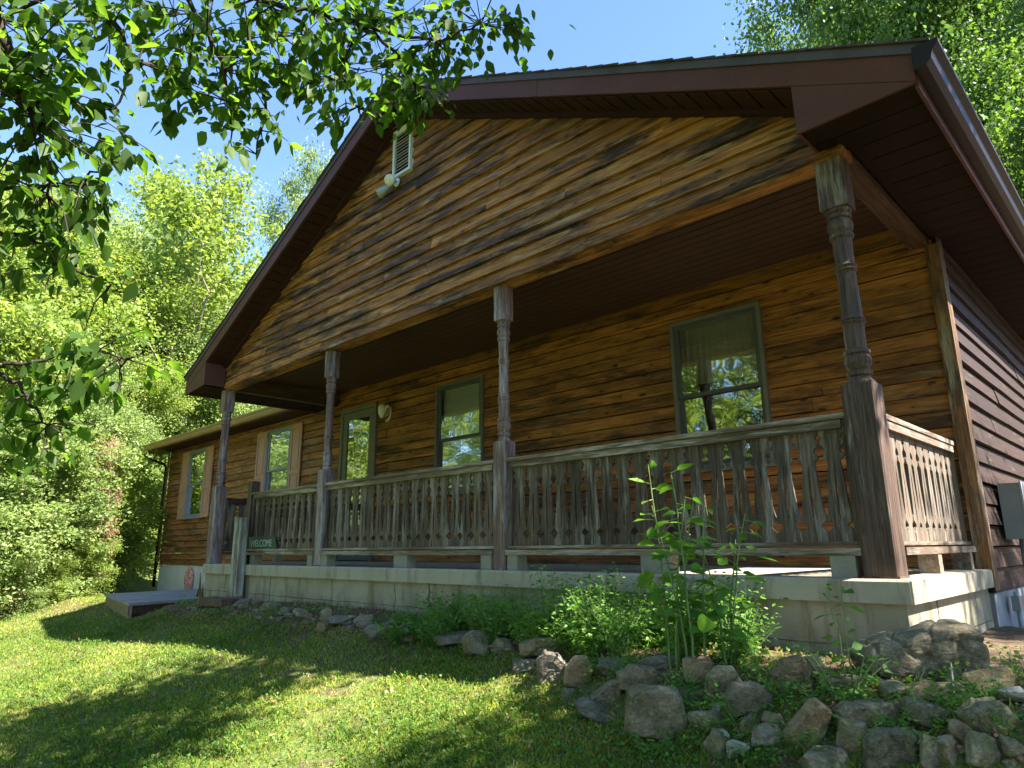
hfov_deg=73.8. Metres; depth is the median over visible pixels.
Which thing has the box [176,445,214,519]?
window
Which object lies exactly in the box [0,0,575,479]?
overhanging tree
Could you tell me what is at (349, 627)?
rock
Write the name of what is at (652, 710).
rock
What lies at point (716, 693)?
rock weed
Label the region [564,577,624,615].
bushy weed
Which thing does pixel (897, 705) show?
rock
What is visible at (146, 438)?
deciduous tree
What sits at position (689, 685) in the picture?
rock weed
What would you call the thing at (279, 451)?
window
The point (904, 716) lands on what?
rock weed
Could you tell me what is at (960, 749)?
rock
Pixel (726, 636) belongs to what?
bushy weed
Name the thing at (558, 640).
bushy weed
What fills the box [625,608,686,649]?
bushy weed
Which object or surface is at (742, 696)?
rock
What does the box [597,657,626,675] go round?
rock
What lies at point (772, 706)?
rock weed
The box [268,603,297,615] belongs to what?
rock weed
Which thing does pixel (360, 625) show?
rock
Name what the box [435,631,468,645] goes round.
rock
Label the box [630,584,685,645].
bushy weed
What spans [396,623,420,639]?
bushy weed
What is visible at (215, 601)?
timber block
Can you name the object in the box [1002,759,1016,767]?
rock
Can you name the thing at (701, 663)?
rock
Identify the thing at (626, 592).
bushy weed
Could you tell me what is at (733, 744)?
rock
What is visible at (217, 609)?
rock weed
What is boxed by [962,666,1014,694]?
rock
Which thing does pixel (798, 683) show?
rock weed
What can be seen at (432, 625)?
bushy weed
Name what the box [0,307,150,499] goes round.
deciduous tree
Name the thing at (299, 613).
rock
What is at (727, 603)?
bushy weed
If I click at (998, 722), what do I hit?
rock weed
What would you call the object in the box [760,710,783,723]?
rock
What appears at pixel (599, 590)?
bushy weed
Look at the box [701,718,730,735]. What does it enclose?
rock weed
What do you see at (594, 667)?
rock weed
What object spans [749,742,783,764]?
rock weed
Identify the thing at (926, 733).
rock weed
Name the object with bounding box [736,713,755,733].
rock
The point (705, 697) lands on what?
rock weed
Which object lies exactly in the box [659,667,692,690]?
rock weed
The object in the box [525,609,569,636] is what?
bushy weed
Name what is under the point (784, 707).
rock
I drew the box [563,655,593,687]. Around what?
rock
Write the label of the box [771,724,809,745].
rock weed
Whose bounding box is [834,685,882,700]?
rock weed
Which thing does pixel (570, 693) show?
rock weed
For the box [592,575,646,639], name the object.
bushy weed
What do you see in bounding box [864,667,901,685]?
rock weed
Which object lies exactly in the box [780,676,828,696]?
rock weed
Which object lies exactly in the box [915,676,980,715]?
rock weed
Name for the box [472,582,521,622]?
bushy weed
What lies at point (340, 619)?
rock
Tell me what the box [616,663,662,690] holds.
rock
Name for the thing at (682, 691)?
rock
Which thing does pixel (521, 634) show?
bushy weed
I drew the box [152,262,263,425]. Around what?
deciduous tree
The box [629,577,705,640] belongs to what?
bushy weed
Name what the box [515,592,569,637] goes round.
bushy weed
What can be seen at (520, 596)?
bushy weed
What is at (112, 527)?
leafy shrub
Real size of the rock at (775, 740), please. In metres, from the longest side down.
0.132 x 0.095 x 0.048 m
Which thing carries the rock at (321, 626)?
on the ground at (1010, 637)
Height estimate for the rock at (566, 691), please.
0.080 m
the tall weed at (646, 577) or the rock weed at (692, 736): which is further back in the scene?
the tall weed at (646, 577)
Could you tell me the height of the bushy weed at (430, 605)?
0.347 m
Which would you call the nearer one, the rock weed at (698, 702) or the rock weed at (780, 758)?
the rock weed at (780, 758)
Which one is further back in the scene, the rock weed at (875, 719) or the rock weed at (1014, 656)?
the rock weed at (1014, 656)
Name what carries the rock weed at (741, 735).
on the ground at (1010, 637)
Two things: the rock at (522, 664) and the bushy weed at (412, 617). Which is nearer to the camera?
the rock at (522, 664)
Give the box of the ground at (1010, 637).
[0,555,1023,767]
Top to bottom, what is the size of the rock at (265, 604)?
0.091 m
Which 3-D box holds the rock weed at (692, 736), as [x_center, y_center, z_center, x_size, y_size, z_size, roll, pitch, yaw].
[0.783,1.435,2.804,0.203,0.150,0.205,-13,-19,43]
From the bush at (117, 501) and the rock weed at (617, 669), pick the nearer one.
the rock weed at (617, 669)
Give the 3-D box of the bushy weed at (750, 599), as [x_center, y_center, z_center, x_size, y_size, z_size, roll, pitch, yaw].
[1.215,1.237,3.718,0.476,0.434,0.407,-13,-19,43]
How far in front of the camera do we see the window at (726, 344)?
6.47 m
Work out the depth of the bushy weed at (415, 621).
5.16 m
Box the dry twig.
[942,662,954,692]
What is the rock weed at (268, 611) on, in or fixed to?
on the ground at (1010, 637)
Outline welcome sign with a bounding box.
[249,536,276,548]
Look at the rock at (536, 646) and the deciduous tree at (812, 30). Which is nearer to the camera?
the rock at (536, 646)
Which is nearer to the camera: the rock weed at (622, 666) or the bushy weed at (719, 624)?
the rock weed at (622, 666)
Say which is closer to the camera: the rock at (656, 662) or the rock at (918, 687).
the rock at (918, 687)
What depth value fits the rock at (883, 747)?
2.36 m
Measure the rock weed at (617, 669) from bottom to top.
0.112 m
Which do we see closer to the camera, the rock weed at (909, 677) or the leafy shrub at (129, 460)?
the rock weed at (909, 677)
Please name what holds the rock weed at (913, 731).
on the ground at (1010, 637)
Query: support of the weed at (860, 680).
on the ground at (1010, 637)
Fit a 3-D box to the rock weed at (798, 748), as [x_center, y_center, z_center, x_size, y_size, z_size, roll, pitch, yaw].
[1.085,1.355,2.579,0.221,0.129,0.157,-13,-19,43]
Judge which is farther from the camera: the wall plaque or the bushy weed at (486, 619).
the wall plaque
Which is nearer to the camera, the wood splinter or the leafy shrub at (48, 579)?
the wood splinter
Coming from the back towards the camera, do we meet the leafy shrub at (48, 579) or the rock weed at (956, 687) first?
the leafy shrub at (48, 579)
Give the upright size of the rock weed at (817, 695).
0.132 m
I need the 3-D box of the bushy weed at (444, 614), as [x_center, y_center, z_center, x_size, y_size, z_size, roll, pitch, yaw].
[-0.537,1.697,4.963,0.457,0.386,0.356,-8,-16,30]
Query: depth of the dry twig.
2.67 m
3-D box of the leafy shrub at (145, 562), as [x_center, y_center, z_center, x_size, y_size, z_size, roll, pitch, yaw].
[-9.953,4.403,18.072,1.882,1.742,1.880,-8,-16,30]
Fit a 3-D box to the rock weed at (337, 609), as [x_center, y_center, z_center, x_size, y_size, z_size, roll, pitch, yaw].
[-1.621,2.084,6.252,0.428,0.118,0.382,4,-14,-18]
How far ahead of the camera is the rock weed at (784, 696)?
2.80 m
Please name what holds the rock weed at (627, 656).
on the ground at (1010, 637)
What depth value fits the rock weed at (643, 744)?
2.82 m
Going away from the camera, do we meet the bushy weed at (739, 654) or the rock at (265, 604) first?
the bushy weed at (739, 654)
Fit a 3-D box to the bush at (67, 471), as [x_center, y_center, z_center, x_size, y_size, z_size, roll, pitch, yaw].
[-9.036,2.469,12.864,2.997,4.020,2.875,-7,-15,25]
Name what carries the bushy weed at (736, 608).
on the ground at (1010, 637)
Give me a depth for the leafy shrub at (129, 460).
13.47 m
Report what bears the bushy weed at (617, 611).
on the ground at (1010, 637)
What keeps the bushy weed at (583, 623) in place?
on the ground at (1010, 637)
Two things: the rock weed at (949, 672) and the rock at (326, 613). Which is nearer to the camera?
the rock weed at (949, 672)
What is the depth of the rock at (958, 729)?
2.34 m
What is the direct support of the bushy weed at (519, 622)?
on the ground at (1010, 637)
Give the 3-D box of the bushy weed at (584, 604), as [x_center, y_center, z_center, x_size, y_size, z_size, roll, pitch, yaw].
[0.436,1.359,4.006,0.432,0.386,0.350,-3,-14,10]
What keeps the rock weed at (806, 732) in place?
on the ground at (1010, 637)
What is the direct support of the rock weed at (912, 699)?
on the ground at (1010, 637)
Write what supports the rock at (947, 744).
on the ground at (1010, 637)
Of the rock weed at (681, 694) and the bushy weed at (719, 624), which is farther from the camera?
the bushy weed at (719, 624)
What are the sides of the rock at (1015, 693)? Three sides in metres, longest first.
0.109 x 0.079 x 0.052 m
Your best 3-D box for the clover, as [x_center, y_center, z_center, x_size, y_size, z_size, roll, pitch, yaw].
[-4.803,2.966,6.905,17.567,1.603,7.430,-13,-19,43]
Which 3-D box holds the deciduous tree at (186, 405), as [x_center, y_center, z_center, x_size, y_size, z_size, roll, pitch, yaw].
[-11.050,2.164,21.196,6.832,6.675,5.277,1,-14,-7]
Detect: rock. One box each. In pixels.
[232,598,251,606]
[238,604,247,608]
[261,602,281,609]
[275,616,283,621]
[279,607,292,614]
[284,613,293,617]
[293,608,312,618]
[315,622,327,631]
[320,607,333,622]
[328,615,356,624]
[345,625,352,631]
[353,614,376,625]
[356,624,365,627]
[364,622,393,641]
[398,629,414,641]
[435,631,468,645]
[462,630,490,656]
[488,645,515,652]
[490,638,513,654]
[512,657,535,672]
[518,637,569,656]
[536,650,567,685]
[561,688,574,702]
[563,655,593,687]
[574,695,611,723]
[590,679,621,706]
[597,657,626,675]
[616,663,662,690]
[624,683,688,739]
[638,654,675,669]
[677,687,703,699]
[682,656,714,683]
[687,710,727,730]
[700,727,725,757]
[704,665,741,698]
[710,700,722,709]
[718,728,730,740]
[723,680,774,716]
[725,739,749,758]
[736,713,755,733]
[751,721,784,746]
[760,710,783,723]
[765,731,782,745]
[769,655,811,690]
[781,697,831,750]
[781,705,790,709]
[798,745,848,767]
[804,650,828,677]
[818,674,858,687]
[832,698,900,728]
[835,717,868,751]
[849,619,990,681]
[861,726,918,767]
[878,679,916,698]
[885,700,901,711]
[898,696,954,727]
[905,679,939,699]
[917,733,940,767]
[936,680,972,691]
[937,734,959,765]
[946,718,972,744]
[954,696,1020,735]
[956,745,964,753]
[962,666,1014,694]
[965,730,1000,767]
[997,686,1023,701]
[998,734,1023,757]
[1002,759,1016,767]
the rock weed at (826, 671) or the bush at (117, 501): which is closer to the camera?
the rock weed at (826, 671)
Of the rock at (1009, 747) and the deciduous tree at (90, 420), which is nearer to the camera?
the rock at (1009, 747)
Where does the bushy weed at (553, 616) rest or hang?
on the ground at (1010, 637)
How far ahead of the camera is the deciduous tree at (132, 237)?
26.06 m
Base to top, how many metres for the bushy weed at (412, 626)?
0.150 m
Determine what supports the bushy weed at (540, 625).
on the ground at (1010, 637)
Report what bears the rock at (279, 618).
on the ground at (1010, 637)
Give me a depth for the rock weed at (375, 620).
5.70 m
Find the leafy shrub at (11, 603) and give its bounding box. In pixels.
[0,571,24,620]
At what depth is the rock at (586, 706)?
3.18 m
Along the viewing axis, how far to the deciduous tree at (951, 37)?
17.33 m
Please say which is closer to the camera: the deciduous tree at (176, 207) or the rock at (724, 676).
the rock at (724, 676)
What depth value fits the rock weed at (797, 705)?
2.75 m
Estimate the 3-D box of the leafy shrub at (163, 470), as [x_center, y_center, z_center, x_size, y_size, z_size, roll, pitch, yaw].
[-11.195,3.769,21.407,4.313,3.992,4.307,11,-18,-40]
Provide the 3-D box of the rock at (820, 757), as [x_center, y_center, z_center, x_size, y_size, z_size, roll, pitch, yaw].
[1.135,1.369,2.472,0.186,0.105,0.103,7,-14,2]
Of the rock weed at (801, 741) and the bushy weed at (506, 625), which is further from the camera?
the bushy weed at (506, 625)
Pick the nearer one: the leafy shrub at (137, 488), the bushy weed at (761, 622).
the bushy weed at (761, 622)
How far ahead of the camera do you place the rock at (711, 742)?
2.73 m
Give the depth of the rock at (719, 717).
2.87 m
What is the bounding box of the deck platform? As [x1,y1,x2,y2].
[104,588,203,618]
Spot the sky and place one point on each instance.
(607, 31)
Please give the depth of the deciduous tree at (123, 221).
30.88 m
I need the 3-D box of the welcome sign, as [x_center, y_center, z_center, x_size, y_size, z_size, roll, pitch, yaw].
[-3.029,1.924,8.264,0.740,0.140,0.013,-13,-19,43]
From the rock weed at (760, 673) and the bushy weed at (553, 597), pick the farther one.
the bushy weed at (553, 597)
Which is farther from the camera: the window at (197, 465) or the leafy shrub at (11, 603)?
the window at (197, 465)
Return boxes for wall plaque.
[184,567,192,588]
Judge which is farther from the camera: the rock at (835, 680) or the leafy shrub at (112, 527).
the leafy shrub at (112, 527)
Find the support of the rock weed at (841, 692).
on the ground at (1010, 637)
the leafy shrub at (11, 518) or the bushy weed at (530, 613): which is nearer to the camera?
the bushy weed at (530, 613)
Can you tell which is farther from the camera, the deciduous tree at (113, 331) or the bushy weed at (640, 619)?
the deciduous tree at (113, 331)
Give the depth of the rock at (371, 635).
5.26 m
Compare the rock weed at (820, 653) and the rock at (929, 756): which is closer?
the rock at (929, 756)
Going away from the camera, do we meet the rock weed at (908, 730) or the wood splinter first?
the rock weed at (908, 730)
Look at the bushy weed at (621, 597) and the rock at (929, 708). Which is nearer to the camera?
the rock at (929, 708)
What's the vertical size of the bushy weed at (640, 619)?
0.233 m
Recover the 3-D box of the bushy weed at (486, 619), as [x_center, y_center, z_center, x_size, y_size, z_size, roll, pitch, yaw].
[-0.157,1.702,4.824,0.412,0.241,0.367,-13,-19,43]
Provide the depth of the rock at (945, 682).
2.65 m
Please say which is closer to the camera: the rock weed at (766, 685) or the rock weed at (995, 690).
the rock weed at (995, 690)
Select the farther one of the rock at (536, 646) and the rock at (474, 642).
the rock at (474, 642)
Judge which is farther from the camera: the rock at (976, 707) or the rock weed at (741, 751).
the rock weed at (741, 751)
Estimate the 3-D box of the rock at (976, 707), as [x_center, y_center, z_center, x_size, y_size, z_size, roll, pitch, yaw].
[1.651,1.163,2.376,0.191,0.137,0.148,-1,-14,4]
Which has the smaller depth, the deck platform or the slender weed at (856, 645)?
the slender weed at (856, 645)
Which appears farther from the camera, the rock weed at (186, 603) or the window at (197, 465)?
the window at (197, 465)
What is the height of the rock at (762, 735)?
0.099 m
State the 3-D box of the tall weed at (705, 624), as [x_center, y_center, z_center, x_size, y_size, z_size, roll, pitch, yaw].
[0.869,0.893,3.322,0.467,0.982,0.442,1,-14,-6]
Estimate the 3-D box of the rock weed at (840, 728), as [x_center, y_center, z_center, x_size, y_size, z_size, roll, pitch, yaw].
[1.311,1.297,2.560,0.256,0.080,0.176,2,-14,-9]
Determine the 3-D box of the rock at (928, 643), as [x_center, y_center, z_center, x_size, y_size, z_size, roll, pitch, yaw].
[1.761,1.175,2.991,0.534,0.274,0.365,-1,-14,3]
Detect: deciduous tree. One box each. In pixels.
[0,159,135,496]
[0,160,163,419]
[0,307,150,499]
[7,231,214,442]
[10,230,146,356]
[21,173,176,258]
[37,330,168,532]
[56,404,170,556]
[59,147,284,434]
[78,207,237,427]
[105,346,235,548]
[128,306,263,473]
[151,382,261,462]
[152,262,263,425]
[713,0,1023,195]
[762,0,1014,97]
[787,0,1023,201]
[791,0,1016,99]
[948,14,1023,203]
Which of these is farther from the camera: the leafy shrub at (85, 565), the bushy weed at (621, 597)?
the leafy shrub at (85, 565)
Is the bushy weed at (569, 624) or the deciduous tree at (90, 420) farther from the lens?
the deciduous tree at (90, 420)
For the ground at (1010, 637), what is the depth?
4.17 m
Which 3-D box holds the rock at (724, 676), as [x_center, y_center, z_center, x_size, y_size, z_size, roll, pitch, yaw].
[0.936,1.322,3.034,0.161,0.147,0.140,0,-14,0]
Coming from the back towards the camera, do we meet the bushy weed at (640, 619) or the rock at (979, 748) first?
the bushy weed at (640, 619)
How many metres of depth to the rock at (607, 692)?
3.30 m
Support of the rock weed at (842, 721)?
on the ground at (1010, 637)
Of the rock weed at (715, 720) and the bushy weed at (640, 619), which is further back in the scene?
the bushy weed at (640, 619)
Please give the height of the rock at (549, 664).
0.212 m
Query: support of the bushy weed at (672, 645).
on the ground at (1010, 637)
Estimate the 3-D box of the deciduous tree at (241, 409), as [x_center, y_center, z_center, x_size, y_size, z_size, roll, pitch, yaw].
[-10.041,1.526,22.566,8.895,8.690,6.870,-5,-14,18]
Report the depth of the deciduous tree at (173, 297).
20.52 m
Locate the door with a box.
[334,402,381,561]
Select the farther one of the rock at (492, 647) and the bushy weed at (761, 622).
the rock at (492, 647)
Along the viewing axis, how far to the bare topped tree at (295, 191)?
41.18 m
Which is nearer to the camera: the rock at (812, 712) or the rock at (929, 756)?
the rock at (929, 756)
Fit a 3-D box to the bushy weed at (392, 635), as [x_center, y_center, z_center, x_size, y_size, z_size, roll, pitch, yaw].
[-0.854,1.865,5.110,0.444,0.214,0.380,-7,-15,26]
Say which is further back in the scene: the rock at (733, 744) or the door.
the door
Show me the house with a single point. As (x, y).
(497, 332)
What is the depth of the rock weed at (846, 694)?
2.66 m
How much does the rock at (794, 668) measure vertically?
0.150 m
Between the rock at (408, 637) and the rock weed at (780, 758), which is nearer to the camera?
the rock weed at (780, 758)
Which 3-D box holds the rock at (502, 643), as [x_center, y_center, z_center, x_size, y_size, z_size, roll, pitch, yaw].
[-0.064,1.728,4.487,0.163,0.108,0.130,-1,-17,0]
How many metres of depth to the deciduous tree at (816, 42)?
23.79 m
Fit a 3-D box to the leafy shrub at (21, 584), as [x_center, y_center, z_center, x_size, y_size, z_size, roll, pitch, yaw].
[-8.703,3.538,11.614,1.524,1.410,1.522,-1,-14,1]
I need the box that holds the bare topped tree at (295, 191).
[252,122,332,255]
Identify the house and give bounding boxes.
[139,36,1023,655]
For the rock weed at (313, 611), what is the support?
on the ground at (1010, 637)
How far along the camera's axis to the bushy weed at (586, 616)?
4.08 m
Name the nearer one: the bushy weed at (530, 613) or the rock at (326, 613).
the bushy weed at (530, 613)
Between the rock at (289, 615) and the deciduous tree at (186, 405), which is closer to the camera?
the rock at (289, 615)
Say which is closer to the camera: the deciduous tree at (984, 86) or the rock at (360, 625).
the rock at (360, 625)
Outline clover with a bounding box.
[0,593,1022,767]
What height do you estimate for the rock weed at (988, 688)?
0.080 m
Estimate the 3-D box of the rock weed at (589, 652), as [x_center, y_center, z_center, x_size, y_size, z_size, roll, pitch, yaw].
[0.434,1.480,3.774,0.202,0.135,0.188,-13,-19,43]
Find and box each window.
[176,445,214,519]
[254,422,303,499]
[434,374,487,495]
[669,301,776,473]
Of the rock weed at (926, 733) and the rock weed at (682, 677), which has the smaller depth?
the rock weed at (926, 733)
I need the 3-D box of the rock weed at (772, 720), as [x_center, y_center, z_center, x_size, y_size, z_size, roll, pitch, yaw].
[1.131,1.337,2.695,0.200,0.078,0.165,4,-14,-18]
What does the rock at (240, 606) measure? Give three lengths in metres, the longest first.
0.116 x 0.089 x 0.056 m
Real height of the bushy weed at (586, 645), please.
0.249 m
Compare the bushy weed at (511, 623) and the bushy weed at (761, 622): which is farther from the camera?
the bushy weed at (511, 623)
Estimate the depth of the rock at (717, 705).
2.95 m
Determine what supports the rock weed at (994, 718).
on the ground at (1010, 637)
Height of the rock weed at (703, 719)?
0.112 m
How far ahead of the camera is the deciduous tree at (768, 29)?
21.79 m
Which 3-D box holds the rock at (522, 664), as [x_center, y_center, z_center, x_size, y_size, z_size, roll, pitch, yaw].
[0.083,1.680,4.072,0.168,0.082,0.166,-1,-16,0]
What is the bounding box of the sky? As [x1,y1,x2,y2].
[0,0,1014,289]
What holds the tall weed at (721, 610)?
on the ground at (1010, 637)
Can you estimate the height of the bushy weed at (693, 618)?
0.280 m
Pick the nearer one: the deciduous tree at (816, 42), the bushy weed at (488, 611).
the bushy weed at (488, 611)
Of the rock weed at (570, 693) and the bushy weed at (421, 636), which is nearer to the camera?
the rock weed at (570, 693)
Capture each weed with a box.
[173,599,196,605]
[203,607,233,614]
[206,605,225,611]
[250,606,275,616]
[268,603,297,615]
[301,603,329,613]
[314,605,357,614]
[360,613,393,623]
[368,618,422,644]
[385,604,434,625]
[392,610,437,624]
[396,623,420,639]
[400,616,460,628]
[404,618,447,641]
[407,618,459,643]
[408,620,459,631]
[410,615,463,647]
[415,589,474,636]
[416,589,467,621]
[420,587,464,624]
[443,595,483,630]
[445,598,502,625]
[454,598,516,642]
[457,586,510,630]
[460,607,516,637]
[462,593,519,636]
[465,585,524,644]
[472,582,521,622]
[482,591,545,639]
[488,584,533,631]
[492,596,557,640]
[504,618,564,641]
[508,610,550,632]
[514,607,568,638]
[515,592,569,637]
[522,561,586,635]
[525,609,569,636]
[528,599,571,636]
[534,613,597,652]
[535,583,617,655]
[548,582,621,644]
[551,614,617,657]
[553,685,583,701]
[557,607,604,627]
[560,570,632,632]
[561,571,628,656]
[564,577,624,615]
[572,598,651,651]
[575,640,609,660]
[579,591,647,656]
[579,668,596,680]
[580,652,601,676]
[583,583,643,620]
[584,562,653,640]
[584,596,658,649]
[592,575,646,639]
[598,652,634,674]
[608,654,650,668]
[612,606,673,641]
[616,640,651,665]
[620,726,674,760]
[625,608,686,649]
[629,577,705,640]
[630,460,716,670]
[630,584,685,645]
[633,463,742,657]
[636,579,716,656]
[637,580,730,661]
[650,730,699,754]
[651,683,691,703]
[657,595,728,646]
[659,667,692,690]
[667,672,704,700]
[670,662,704,696]
[670,682,700,712]
[672,711,730,747]
[674,577,744,645]
[682,513,777,664]
[682,695,713,711]
[684,601,743,646]
[684,608,782,663]
[684,693,722,710]
[684,706,733,734]
[692,590,752,644]
[693,687,714,705]
[695,662,750,701]
[696,701,749,731]
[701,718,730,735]
[704,690,739,726]
[705,569,788,642]
[706,607,762,665]
[713,613,780,653]
[713,645,764,673]
[716,702,773,741]
[716,732,770,764]
[733,740,777,764]
[741,656,776,678]
[742,666,775,689]
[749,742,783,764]
[752,670,792,706]
[752,674,812,696]
[759,696,804,712]
[765,712,785,724]
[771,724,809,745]
[772,690,825,709]
[774,722,832,758]
[775,639,832,664]
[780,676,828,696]
[787,723,839,747]
[789,734,841,753]
[790,677,835,700]
[793,638,898,699]
[812,660,856,690]
[813,579,872,688]
[819,683,876,699]
[824,719,884,739]
[830,687,876,701]
[832,714,910,744]
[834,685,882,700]
[843,689,901,726]
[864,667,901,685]
[867,703,906,727]
[868,719,943,745]
[883,701,921,726]
[884,678,945,702]
[887,720,947,739]
[894,665,945,700]
[898,723,945,755]
[899,688,966,712]
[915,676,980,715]
[919,712,950,725]
[934,657,977,680]
[937,666,1005,703]
[938,699,1001,729]
[942,667,1011,699]
[956,695,1023,739]
[970,685,1006,701]
[985,642,1023,670]
[987,664,1023,673]
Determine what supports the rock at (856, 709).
on the ground at (1010, 637)
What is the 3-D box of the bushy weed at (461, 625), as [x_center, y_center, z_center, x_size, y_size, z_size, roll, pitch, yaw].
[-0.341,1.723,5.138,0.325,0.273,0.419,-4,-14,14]
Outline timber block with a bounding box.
[197,596,238,606]
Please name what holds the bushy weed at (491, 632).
on the ground at (1010, 637)
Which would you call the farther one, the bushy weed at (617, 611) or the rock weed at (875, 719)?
the bushy weed at (617, 611)
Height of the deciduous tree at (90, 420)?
5.876 m
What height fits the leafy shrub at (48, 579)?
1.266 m
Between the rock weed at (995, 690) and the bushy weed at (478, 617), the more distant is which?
the bushy weed at (478, 617)
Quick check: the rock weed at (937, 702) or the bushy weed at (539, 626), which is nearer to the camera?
the rock weed at (937, 702)
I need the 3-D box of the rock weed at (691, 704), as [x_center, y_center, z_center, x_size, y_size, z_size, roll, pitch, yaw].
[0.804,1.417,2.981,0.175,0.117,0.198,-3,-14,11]
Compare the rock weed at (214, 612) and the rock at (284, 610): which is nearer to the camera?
the rock at (284, 610)
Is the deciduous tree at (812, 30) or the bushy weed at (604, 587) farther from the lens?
the deciduous tree at (812, 30)
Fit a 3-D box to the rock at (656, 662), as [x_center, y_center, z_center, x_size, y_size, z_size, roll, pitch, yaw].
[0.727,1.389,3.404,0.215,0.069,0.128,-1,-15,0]
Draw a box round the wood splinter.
[196,572,202,596]
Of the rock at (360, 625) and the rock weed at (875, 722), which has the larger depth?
the rock at (360, 625)
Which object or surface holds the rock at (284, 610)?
on the ground at (1010, 637)
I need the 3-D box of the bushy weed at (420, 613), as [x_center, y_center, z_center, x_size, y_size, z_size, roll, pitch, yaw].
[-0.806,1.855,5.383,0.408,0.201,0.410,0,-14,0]
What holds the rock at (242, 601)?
on the ground at (1010, 637)
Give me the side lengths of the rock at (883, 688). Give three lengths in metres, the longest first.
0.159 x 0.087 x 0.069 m
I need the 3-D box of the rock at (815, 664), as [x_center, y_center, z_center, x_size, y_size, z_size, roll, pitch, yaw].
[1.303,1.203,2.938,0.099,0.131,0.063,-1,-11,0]
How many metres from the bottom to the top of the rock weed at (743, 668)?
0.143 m
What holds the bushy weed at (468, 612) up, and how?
on the ground at (1010, 637)
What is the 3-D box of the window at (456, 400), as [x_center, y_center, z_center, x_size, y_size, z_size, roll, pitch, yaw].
[-0.668,0.683,8.799,0.990,1.480,0.139,-13,-19,43]
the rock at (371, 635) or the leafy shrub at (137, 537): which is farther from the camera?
the leafy shrub at (137, 537)
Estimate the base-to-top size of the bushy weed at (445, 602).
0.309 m
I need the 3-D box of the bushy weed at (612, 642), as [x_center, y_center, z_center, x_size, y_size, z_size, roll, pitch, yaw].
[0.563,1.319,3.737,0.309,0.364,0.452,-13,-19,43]
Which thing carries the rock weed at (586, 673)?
on the ground at (1010, 637)
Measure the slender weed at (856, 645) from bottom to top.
0.448 m
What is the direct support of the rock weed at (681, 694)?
on the ground at (1010, 637)
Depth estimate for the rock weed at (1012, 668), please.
2.91 m
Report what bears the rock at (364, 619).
on the ground at (1010, 637)
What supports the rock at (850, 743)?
on the ground at (1010, 637)
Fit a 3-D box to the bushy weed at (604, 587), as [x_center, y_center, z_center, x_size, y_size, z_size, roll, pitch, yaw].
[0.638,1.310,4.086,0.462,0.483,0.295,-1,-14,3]
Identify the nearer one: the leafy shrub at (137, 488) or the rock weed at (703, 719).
the rock weed at (703, 719)
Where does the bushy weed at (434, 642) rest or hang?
on the ground at (1010, 637)
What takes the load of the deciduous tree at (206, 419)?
on the ground at (1010, 637)
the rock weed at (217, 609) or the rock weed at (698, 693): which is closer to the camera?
the rock weed at (698, 693)
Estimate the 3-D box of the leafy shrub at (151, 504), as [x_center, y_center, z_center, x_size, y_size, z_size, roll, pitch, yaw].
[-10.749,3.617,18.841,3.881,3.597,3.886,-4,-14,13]
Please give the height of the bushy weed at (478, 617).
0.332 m
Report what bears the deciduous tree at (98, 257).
on the ground at (1010, 637)
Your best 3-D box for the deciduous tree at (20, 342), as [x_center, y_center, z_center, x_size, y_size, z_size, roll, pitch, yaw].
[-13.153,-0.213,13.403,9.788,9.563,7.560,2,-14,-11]
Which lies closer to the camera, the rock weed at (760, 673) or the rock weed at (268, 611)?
the rock weed at (760, 673)
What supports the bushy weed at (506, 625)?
on the ground at (1010, 637)
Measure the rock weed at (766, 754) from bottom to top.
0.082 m
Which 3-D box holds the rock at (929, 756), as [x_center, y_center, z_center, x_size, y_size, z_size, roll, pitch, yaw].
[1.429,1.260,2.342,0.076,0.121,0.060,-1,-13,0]
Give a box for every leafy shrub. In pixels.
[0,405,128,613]
[0,406,151,604]
[0,475,83,621]
[0,551,55,619]
[0,571,24,620]
[15,550,82,611]
[25,431,182,590]
[38,481,132,571]
[47,530,125,599]
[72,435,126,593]
[88,524,153,591]
[112,522,163,579]
[119,465,173,571]
[140,457,175,547]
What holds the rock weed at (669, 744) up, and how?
on the ground at (1010, 637)
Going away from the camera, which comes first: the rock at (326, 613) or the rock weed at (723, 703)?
the rock weed at (723, 703)
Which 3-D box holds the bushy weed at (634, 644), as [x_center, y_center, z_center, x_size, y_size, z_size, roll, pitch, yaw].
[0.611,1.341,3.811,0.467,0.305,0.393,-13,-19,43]
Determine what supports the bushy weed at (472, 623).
on the ground at (1010, 637)
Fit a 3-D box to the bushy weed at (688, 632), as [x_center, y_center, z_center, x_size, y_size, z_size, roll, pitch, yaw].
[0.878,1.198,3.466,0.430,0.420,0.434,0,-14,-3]
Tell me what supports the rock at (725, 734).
on the ground at (1010, 637)
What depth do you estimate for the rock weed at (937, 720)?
2.42 m

